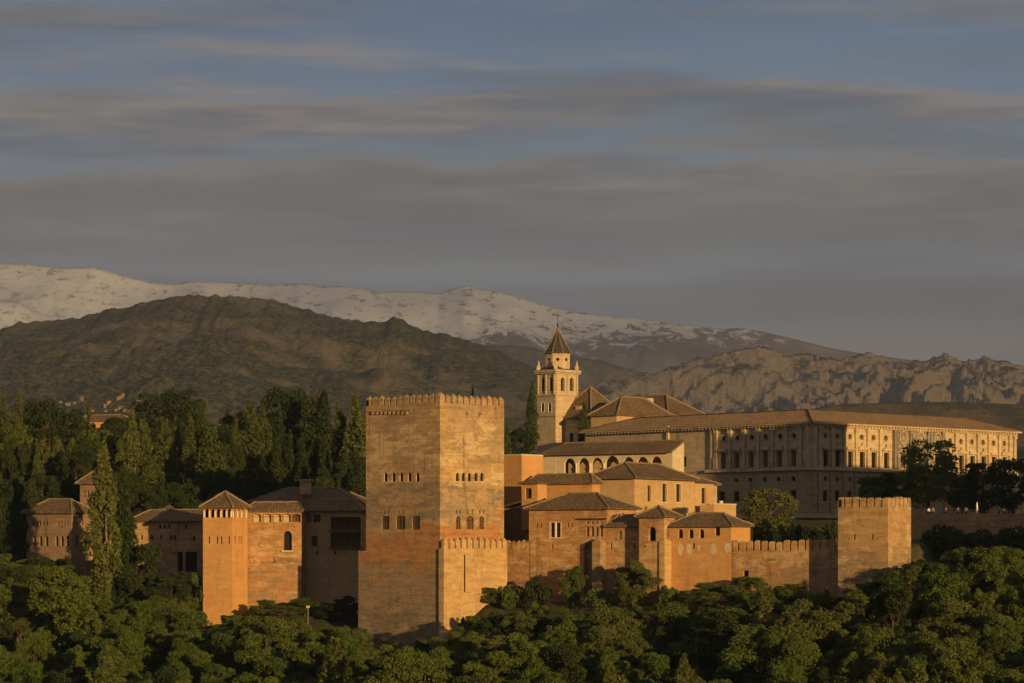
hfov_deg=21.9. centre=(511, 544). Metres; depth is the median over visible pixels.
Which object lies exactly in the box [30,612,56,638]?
broadleaf tree
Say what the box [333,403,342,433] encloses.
conifer tree
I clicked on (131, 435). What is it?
poplar tree
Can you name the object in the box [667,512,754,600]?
gallery house
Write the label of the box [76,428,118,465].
broadleaf tree
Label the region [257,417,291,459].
pine tree
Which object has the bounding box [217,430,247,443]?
pine tree
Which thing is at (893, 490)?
broadleaf tree
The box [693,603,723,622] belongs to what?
broadleaf tree
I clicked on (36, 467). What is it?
cypress tree
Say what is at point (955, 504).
broadleaf tree
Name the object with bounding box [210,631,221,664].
poplar tree
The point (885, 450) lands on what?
window
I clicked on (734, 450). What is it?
window
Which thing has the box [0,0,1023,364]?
sky
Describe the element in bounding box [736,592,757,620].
broadleaf tree
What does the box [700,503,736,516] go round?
terrace block
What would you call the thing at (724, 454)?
window
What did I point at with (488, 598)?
broadleaf tree
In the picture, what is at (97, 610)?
broadleaf tree
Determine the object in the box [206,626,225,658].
broadleaf tree
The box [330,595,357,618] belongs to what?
broadleaf tree
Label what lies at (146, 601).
broadleaf tree
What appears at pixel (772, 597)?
poplar tree
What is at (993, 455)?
window
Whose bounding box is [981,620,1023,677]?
broadleaf tree
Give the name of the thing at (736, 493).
window
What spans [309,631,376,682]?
broadleaf tree
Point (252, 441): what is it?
cypress tree
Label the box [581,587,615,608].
bush
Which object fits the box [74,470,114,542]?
pavilion turret
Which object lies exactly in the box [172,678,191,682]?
broadleaf tree
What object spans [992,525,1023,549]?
bush
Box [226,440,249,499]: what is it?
broadleaf tree
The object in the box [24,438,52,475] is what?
broadleaf tree
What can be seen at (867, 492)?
broadleaf tree
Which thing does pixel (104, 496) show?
poplar tree
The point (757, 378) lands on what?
rocky ridge
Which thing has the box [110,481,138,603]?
cypress tree
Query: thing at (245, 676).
broadleaf tree
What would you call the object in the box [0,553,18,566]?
broadleaf tree
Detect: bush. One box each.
[495,584,526,609]
[523,574,553,606]
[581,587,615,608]
[658,584,685,602]
[789,523,815,542]
[817,520,837,542]
[920,522,966,557]
[958,528,1009,553]
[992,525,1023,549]
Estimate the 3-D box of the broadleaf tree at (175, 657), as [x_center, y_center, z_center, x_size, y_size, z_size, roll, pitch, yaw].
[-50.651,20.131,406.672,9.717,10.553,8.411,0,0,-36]
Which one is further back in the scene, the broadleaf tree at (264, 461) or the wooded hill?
the wooded hill
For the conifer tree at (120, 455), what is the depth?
524.64 m
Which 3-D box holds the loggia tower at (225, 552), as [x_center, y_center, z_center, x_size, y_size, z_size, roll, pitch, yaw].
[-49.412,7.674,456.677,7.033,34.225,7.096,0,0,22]
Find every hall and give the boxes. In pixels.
[246,479,365,503]
[522,492,642,603]
[535,439,685,473]
[592,461,721,518]
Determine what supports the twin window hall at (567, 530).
on the ground
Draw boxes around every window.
[178,552,182,571]
[186,552,196,571]
[253,514,260,521]
[263,514,270,521]
[273,514,280,521]
[283,514,290,521]
[284,531,291,549]
[292,514,299,521]
[306,514,310,522]
[312,536,317,545]
[314,514,319,522]
[382,516,388,529]
[397,516,404,529]
[413,516,419,529]
[456,516,459,528]
[466,516,472,528]
[479,516,482,528]
[526,488,531,498]
[549,522,561,537]
[569,432,573,441]
[650,527,655,540]
[662,483,667,502]
[675,483,681,502]
[679,530,682,537]
[700,529,703,537]
[702,488,703,502]
[716,528,719,535]
[717,448,727,468]
[721,492,724,501]
[730,448,741,468]
[735,492,738,501]
[744,447,755,467]
[758,447,769,467]
[773,446,783,467]
[787,446,797,466]
[792,490,795,497]
[822,446,831,466]
[823,490,825,500]
[834,442,843,467]
[835,491,837,500]
[846,447,856,467]
[858,443,867,467]
[870,448,879,468]
[882,444,892,468]
[899,444,906,469]
[958,447,966,470]
[969,452,977,462]
[980,448,988,470]
[991,452,999,462]
[1001,449,1009,471]
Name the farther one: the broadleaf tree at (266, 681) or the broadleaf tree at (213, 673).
the broadleaf tree at (213, 673)
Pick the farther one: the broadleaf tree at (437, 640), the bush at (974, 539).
the bush at (974, 539)
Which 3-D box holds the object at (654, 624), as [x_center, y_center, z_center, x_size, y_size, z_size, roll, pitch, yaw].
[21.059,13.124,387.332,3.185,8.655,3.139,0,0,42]
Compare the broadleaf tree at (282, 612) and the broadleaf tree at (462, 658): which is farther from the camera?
the broadleaf tree at (282, 612)
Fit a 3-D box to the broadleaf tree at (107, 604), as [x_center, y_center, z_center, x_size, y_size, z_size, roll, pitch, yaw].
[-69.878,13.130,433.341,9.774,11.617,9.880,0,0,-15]
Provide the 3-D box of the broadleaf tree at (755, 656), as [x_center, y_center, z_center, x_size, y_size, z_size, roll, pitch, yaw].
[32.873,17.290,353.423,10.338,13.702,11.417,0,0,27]
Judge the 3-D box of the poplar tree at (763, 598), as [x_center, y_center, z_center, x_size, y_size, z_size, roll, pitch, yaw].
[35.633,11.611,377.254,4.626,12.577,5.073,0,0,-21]
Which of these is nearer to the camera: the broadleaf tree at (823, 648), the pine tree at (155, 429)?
the broadleaf tree at (823, 648)
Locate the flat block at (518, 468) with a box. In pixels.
[504,454,542,507]
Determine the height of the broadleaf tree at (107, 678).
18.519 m
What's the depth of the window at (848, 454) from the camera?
521.29 m
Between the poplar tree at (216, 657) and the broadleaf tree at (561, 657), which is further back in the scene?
the poplar tree at (216, 657)
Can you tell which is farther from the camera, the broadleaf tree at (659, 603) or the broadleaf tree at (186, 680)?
the broadleaf tree at (659, 603)
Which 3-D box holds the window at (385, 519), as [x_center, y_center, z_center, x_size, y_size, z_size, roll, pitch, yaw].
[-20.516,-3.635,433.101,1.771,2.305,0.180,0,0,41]
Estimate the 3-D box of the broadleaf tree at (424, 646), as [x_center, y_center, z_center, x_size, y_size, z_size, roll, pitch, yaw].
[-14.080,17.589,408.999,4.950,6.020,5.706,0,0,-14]
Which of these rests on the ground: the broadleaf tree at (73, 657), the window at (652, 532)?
the broadleaf tree at (73, 657)
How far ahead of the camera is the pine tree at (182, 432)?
584.70 m
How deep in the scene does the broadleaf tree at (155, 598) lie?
449.00 m
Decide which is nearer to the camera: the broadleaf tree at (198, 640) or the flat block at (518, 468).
the broadleaf tree at (198, 640)
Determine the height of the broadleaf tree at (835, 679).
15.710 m
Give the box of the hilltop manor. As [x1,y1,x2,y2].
[72,414,127,427]
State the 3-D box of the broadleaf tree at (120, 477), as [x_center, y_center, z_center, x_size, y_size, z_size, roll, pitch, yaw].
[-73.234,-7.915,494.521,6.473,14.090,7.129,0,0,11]
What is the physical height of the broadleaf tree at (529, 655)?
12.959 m
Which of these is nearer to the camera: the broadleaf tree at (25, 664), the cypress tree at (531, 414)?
the broadleaf tree at (25, 664)
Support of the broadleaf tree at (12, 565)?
on the ground
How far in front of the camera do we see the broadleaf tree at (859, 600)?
369.69 m
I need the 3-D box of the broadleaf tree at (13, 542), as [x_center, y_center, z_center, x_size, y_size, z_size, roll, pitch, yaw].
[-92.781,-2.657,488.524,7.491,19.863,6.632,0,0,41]
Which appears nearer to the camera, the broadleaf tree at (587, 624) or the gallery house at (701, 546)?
the broadleaf tree at (587, 624)
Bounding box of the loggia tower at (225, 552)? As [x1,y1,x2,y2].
[198,490,251,626]
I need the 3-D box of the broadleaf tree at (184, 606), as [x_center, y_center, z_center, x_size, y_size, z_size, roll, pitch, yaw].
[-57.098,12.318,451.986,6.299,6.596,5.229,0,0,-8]
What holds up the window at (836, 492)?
in the palace
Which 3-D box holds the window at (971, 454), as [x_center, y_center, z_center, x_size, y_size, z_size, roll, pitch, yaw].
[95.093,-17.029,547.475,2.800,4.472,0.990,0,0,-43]
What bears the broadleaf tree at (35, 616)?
on the ground
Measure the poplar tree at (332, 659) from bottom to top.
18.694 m
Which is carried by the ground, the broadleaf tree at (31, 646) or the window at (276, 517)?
the broadleaf tree at (31, 646)
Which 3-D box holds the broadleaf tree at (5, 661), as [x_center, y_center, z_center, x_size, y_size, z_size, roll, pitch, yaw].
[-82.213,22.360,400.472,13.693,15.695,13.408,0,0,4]
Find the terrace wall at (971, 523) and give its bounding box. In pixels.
[911,514,1023,544]
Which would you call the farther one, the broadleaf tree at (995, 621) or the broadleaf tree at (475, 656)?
the broadleaf tree at (475, 656)
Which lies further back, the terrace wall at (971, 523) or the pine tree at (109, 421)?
the pine tree at (109, 421)
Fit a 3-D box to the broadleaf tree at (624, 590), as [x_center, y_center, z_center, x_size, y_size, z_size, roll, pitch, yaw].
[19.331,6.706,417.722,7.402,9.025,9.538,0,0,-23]
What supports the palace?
on the ground
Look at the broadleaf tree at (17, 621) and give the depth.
432.22 m
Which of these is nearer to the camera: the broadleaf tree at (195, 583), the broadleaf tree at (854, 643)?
the broadleaf tree at (854, 643)
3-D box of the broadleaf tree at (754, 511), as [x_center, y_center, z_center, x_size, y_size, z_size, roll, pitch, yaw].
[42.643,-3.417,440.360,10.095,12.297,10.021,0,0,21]
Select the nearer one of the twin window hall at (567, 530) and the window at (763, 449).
the twin window hall at (567, 530)
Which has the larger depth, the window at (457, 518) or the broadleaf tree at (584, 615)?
the window at (457, 518)
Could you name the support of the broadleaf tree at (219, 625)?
on the ground
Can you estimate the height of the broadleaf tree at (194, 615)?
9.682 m
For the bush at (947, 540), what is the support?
on the ground
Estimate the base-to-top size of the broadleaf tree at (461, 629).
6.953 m
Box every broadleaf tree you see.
[0,423,34,451]
[0,437,33,516]
[0,475,39,560]
[0,477,25,562]
[0,479,15,561]
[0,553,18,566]
[0,564,13,583]
[0,577,28,628]
[0,583,17,633]
[0,645,13,676]
[0,647,24,682]
[0,666,45,682]
[3,595,33,641]
[3,608,39,642]
[5,563,35,580]
[9,564,41,611]
[14,593,35,630]
[14,627,61,678]
[15,559,27,564]
[16,481,38,517]
[16,660,49,682]
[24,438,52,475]
[25,557,56,573]
[26,565,102,662]
[27,472,60,502]
[28,606,50,632]
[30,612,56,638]
[34,565,75,574]
[43,666,94,682]
[52,558,71,565]
[54,482,79,500]
[55,645,93,679]
[56,445,95,487]
[61,630,92,666]
[68,437,108,471]
[69,464,90,501]
[69,591,113,621]
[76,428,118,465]
[80,614,117,653]
[80,636,118,677]
[86,597,108,617]
[96,608,152,664]
[97,639,152,680]
[98,675,151,682]
[103,484,127,514]
[106,601,167,650]
[108,466,134,510]
[110,442,123,453]
[110,597,135,610]
[112,489,142,516]
[113,624,150,673]
[116,676,139,682]
[117,472,152,507]
[117,543,162,601]
[126,600,151,605]
[128,665,179,682]
[132,490,159,515]
[134,605,172,650]
[136,595,168,602]
[139,571,192,602]
[142,628,175,674]
[146,490,184,509]
[150,480,175,505]
[151,601,180,619]
[153,449,181,478]
[158,642,215,678]
[165,598,190,621]
[165,609,207,632]
[169,478,199,501]
[169,619,213,635]
[171,631,209,675]
[172,494,202,508]
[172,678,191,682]
[174,663,197,682]
[176,452,202,473]
[176,629,214,649]
[181,572,203,610]
[184,650,221,682]
[186,474,228,502]
[199,662,236,682]
[205,469,237,498]
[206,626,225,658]
[210,628,262,677]
[213,615,246,627]
[216,614,256,631]
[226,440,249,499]
[232,465,256,501]
[232,616,300,677]
[232,672,259,682]
[233,679,277,682]
[246,616,273,665]
[248,599,277,617]
[250,469,279,497]
[252,657,312,682]
[256,446,294,480]
[258,676,279,682]
[267,606,299,619]
[273,474,302,491]
[283,642,322,678]
[286,597,321,616]
[286,623,313,641]
[290,619,312,636]
[296,630,335,647]
[297,437,318,485]
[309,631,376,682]
[310,604,352,620]
[312,469,340,487]
[314,623,331,635]
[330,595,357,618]
[330,627,350,633]
[331,628,375,648]
[333,469,350,490]
[333,649,380,682]
[335,452,365,487]
[339,630,373,661]
[353,669,401,682]
[357,648,383,676]
[363,645,452,682]
[365,657,413,679]
[376,642,401,648]
[407,640,431,652]
[411,658,461,682]
[414,646,452,670]
[428,636,459,662]
[431,641,463,671]
[447,631,490,675]
[451,675,487,682]
[453,615,480,634]
[454,626,476,649]
[456,649,484,676]
[459,652,499,676]
[461,651,519,682]
[465,634,509,662]
[475,614,514,637]
[480,587,500,602]
[483,610,503,616]
[489,612,516,627]
[496,632,557,680]
[499,612,536,671]
[508,427,535,453]
[508,627,532,673]
[510,669,566,682]
[514,637,545,670]
[522,602,550,626]
[528,613,567,640]
[537,630,562,641]
[543,619,579,678]
[543,642,601,682]
[552,608,582,631]
[559,565,588,608]
[559,612,589,641]
[573,626,635,682]
[578,606,640,657]
[578,607,607,629]
[578,618,608,646]
[592,654,635,682]
[602,646,632,670]
[608,675,629,682]
[609,603,649,641]
[611,559,662,606]
[616,640,661,680]
[617,619,650,642]
[617,629,658,664]
[621,652,669,682]
[647,601,680,618]
[649,602,694,646]
[651,614,696,674]
[657,645,705,682]
[670,611,698,625]
[673,668,705,682]
[679,582,729,607]
[682,678,732,682]
[685,610,751,682]
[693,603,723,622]
[699,606,747,645]
[710,611,765,659]
[713,649,767,682]
[717,623,788,682]
[719,576,768,603]
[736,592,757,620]
[740,488,798,540]
[760,633,825,682]
[761,602,786,621]
[764,598,857,682]
[764,606,843,667]
[772,584,809,597]
[773,679,791,682]
[776,590,802,605]
[798,592,823,601]
[804,596,853,628]
[816,667,842,682]
[816,675,859,682]
[833,588,877,631]
[838,625,901,679]
[841,623,876,678]
[844,581,886,622]
[847,627,902,682]
[856,476,892,498]
[862,578,919,673]
[863,570,930,607]
[864,652,908,682]
[873,472,917,503]
[876,594,928,625]
[884,630,938,672]
[889,570,913,588]
[891,565,924,594]
[894,562,931,596]
[895,438,960,513]
[897,651,932,682]
[910,599,994,657]
[914,571,977,622]
[920,564,960,599]
[920,584,967,632]
[925,562,961,586]
[927,637,996,682]
[939,551,986,587]
[943,629,1009,682]
[945,483,979,513]
[952,547,980,562]
[954,462,1014,513]
[965,548,1023,611]
[967,546,1010,589]
[971,613,1023,666]
[973,585,1016,621]
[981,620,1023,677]
[983,579,1023,613]
[990,458,1023,513]
[996,547,1023,581]
[1002,599,1023,646]
[1002,669,1023,682]
[1007,654,1023,676]
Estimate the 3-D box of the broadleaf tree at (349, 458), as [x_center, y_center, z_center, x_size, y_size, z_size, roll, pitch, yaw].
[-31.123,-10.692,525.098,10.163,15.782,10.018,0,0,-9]
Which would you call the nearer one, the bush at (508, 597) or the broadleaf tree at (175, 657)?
the broadleaf tree at (175, 657)
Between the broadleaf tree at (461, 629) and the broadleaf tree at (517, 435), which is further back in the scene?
the broadleaf tree at (517, 435)
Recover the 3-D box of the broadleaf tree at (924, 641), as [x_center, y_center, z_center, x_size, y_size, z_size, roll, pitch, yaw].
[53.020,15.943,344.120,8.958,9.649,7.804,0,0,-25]
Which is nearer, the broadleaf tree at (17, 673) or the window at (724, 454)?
the broadleaf tree at (17, 673)
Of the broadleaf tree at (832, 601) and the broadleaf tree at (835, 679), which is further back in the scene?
the broadleaf tree at (832, 601)
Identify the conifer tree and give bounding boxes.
[0,395,11,433]
[0,603,15,651]
[11,389,28,439]
[82,398,95,429]
[112,439,129,483]
[171,416,184,484]
[198,403,209,446]
[223,407,230,427]
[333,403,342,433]
[342,657,354,682]
[573,607,583,636]
[654,586,670,652]
[689,642,705,679]
[952,553,977,612]
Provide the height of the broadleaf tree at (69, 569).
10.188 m
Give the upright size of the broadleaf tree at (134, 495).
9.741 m
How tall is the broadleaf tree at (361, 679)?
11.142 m
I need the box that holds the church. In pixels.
[563,386,705,441]
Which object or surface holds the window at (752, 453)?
in the palace
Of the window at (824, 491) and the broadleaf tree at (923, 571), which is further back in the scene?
the window at (824, 491)
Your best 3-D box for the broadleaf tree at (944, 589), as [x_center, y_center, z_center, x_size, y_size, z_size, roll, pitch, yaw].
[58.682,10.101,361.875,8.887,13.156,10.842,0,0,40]
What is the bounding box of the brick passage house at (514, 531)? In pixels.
[504,501,528,541]
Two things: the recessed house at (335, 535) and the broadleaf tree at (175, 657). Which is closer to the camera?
the broadleaf tree at (175, 657)
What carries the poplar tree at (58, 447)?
on the ground
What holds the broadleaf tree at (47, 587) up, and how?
on the ground
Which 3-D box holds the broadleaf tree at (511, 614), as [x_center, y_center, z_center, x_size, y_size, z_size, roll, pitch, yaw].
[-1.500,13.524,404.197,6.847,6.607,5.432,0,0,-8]
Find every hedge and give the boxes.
[750,523,771,542]
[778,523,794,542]
[794,524,818,541]
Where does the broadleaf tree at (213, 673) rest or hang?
on the ground
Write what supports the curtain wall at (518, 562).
on the ground
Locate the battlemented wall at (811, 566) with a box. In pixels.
[732,539,837,596]
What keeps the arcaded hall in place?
on the ground
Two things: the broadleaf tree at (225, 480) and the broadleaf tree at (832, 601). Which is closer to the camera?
the broadleaf tree at (832, 601)
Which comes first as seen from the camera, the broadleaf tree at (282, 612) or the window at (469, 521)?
the window at (469, 521)
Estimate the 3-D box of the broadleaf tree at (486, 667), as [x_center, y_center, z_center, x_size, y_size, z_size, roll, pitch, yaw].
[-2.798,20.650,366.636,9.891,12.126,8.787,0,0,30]
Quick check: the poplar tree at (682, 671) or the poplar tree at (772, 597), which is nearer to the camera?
the poplar tree at (682, 671)
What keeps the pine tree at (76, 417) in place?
on the ground
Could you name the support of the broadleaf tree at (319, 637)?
on the ground
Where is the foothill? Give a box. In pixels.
[0,402,1023,513]
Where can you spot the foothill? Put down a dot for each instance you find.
(1009, 415)
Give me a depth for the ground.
427.91 m
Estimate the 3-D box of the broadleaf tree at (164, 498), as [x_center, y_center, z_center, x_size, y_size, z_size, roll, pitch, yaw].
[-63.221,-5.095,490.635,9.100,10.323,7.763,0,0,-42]
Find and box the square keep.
[358,393,503,646]
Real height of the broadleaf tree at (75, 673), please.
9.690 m
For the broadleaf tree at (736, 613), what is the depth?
370.55 m
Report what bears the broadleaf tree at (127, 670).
on the ground
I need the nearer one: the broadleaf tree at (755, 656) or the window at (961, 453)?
the broadleaf tree at (755, 656)
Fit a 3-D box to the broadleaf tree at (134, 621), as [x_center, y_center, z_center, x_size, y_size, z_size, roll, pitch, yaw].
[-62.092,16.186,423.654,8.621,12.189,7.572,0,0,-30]
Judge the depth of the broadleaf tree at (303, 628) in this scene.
415.85 m
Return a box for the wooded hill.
[0,294,579,425]
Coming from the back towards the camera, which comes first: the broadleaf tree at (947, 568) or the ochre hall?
the ochre hall
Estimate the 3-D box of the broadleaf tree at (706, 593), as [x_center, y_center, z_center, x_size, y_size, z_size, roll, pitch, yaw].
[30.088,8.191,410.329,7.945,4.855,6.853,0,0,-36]
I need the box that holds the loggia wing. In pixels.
[247,501,308,609]
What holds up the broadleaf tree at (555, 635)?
on the ground
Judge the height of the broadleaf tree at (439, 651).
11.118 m
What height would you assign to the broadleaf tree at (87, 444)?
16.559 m
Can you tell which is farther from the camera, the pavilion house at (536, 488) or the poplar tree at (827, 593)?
the pavilion house at (536, 488)
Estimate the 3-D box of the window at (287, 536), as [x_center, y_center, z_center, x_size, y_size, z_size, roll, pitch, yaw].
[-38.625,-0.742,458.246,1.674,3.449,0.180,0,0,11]
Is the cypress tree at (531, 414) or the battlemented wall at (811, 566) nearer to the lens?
the battlemented wall at (811, 566)
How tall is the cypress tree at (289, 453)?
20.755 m
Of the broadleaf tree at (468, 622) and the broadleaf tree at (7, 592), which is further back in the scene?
the broadleaf tree at (7, 592)
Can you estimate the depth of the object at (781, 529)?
425.89 m
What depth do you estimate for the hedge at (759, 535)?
424.56 m
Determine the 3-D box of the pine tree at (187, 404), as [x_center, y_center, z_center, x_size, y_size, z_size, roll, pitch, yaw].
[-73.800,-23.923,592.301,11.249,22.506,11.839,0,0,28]
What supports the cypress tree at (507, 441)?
on the ground
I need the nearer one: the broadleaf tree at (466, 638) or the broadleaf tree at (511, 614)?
the broadleaf tree at (466, 638)
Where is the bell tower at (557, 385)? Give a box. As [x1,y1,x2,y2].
[534,316,580,453]
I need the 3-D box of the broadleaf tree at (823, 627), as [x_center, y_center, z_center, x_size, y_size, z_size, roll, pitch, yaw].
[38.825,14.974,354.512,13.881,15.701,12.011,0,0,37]
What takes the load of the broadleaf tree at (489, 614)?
on the ground
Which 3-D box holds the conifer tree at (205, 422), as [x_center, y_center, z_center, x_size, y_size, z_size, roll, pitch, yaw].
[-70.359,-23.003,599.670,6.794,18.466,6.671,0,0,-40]
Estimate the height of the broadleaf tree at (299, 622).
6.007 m
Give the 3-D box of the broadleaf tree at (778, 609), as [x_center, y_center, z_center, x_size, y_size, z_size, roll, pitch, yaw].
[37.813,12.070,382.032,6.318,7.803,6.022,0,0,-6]
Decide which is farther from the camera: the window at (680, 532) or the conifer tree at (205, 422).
the conifer tree at (205, 422)
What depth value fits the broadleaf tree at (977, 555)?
391.76 m
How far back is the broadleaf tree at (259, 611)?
447.46 m
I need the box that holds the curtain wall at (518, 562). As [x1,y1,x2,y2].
[507,540,530,601]
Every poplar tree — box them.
[23,444,34,482]
[30,439,55,494]
[47,436,65,481]
[60,437,77,480]
[79,440,124,598]
[88,642,116,682]
[116,407,144,476]
[132,418,156,484]
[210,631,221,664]
[308,635,316,674]
[315,636,345,682]
[338,392,365,463]
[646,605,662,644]
[675,653,694,682]
[746,583,777,637]
[757,585,777,621]
[821,586,832,609]
[892,668,905,682]
[906,663,928,682]
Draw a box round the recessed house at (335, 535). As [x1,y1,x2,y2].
[304,498,365,613]
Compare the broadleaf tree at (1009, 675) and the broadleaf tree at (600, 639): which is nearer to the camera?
the broadleaf tree at (1009, 675)
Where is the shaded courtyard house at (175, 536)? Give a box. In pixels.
[131,505,202,604]
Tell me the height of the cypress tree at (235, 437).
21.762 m
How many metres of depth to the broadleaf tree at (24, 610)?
437.92 m
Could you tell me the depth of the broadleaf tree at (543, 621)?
395.50 m
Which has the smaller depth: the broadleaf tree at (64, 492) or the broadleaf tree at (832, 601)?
the broadleaf tree at (832, 601)
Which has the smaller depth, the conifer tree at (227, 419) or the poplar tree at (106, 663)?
the poplar tree at (106, 663)
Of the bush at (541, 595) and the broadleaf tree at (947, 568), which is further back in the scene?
the bush at (541, 595)
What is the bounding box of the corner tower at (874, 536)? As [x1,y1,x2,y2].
[838,497,910,597]
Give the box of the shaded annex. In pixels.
[603,513,638,600]
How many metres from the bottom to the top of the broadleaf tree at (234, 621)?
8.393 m
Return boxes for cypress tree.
[32,439,40,497]
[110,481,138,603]
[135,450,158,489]
[151,418,179,484]
[181,411,197,483]
[192,421,229,483]
[222,438,232,490]
[230,414,240,490]
[239,401,264,490]
[257,405,273,465]
[269,436,285,487]
[283,429,297,479]
[294,433,311,481]
[306,428,319,486]
[307,390,332,448]
[316,435,333,483]
[328,410,348,479]
[339,444,349,484]
[346,449,365,496]
[504,418,512,453]
[524,382,540,453]
[577,400,590,441]
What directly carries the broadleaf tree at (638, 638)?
on the ground
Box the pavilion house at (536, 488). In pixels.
[517,473,604,529]
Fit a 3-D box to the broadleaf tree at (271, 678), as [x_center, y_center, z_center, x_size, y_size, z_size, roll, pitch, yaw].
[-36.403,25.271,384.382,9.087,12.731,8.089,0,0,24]
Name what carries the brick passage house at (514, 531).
on the ground
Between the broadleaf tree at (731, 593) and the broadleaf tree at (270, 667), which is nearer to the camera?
the broadleaf tree at (270, 667)
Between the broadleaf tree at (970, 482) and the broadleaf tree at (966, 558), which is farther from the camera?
the broadleaf tree at (970, 482)
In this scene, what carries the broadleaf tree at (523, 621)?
on the ground
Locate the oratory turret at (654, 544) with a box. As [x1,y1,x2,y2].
[633,505,683,602]
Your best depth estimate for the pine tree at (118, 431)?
566.26 m
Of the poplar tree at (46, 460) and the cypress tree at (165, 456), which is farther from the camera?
the cypress tree at (165, 456)
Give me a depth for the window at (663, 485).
457.13 m
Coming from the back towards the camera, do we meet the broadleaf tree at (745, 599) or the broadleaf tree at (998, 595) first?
the broadleaf tree at (745, 599)
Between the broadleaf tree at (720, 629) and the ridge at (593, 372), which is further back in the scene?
the ridge at (593, 372)
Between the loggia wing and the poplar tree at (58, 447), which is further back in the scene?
the poplar tree at (58, 447)
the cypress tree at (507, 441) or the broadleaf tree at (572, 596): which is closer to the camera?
the broadleaf tree at (572, 596)
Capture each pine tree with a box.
[22,398,68,445]
[40,419,68,445]
[47,407,85,445]
[47,428,92,445]
[98,425,130,453]
[101,417,137,441]
[128,392,186,436]
[140,423,176,447]
[155,387,206,447]
[169,425,201,449]
[195,424,237,454]
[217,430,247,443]
[218,411,256,430]
[255,386,310,459]
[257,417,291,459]
[282,395,326,457]
[296,432,332,459]
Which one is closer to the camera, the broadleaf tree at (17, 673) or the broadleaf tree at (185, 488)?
the broadleaf tree at (17, 673)
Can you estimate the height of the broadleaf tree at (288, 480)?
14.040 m
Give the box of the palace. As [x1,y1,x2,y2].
[578,409,1022,520]
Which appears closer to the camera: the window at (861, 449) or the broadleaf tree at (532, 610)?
the broadleaf tree at (532, 610)
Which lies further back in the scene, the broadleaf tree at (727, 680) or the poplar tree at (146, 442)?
the poplar tree at (146, 442)
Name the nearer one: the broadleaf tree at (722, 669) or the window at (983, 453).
the broadleaf tree at (722, 669)
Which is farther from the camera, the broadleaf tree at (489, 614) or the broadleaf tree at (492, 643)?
the broadleaf tree at (489, 614)
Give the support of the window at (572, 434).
in the church
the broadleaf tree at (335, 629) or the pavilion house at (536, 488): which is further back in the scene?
the pavilion house at (536, 488)
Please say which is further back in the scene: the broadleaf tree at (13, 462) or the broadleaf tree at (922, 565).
the broadleaf tree at (13, 462)
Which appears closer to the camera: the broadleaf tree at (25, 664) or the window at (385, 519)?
the broadleaf tree at (25, 664)
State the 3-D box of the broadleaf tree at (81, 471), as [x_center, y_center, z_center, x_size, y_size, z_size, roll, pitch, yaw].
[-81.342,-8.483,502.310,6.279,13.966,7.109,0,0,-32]
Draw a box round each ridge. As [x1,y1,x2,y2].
[483,345,644,389]
[578,345,1023,413]
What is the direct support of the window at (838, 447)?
in the palace
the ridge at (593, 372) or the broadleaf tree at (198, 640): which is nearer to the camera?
the broadleaf tree at (198, 640)
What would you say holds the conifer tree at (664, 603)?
on the ground
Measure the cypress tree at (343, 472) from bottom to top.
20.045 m
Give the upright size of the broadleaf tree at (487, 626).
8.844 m
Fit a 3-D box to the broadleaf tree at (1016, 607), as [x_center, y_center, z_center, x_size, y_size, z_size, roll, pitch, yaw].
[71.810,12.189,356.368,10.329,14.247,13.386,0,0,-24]
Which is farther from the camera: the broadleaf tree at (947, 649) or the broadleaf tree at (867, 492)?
the broadleaf tree at (867, 492)
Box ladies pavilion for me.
[20,498,92,580]
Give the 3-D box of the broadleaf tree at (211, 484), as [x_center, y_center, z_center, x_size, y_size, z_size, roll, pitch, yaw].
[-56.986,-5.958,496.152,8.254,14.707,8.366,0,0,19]
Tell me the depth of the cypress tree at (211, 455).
518.77 m
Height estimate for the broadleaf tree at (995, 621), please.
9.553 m
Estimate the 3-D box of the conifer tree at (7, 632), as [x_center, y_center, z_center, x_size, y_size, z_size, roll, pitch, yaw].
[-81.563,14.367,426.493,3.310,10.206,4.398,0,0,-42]
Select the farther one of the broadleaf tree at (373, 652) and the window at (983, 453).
the window at (983, 453)
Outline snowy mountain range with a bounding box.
[0,263,911,373]
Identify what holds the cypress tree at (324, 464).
on the ground
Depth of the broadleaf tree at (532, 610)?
402.89 m
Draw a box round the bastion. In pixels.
[439,536,506,639]
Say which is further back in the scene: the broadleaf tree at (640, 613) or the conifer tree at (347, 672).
the broadleaf tree at (640, 613)
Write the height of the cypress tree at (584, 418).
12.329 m
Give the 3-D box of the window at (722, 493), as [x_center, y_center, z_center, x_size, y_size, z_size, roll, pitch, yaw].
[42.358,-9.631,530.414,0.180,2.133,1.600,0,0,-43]
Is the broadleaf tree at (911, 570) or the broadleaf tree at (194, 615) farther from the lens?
the broadleaf tree at (194, 615)
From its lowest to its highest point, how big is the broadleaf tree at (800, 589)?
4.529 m
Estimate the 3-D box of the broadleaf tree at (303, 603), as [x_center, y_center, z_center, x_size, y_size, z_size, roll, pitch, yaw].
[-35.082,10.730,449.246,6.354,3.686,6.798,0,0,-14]
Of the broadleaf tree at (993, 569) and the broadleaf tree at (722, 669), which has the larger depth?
the broadleaf tree at (993, 569)
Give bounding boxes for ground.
[0,467,1010,682]
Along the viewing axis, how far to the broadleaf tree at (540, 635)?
384.49 m
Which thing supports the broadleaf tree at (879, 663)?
on the ground
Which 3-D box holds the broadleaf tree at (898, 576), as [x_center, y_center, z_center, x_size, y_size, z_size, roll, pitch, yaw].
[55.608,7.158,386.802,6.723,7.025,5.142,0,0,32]
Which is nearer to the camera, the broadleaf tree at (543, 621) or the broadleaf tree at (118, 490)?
the broadleaf tree at (543, 621)

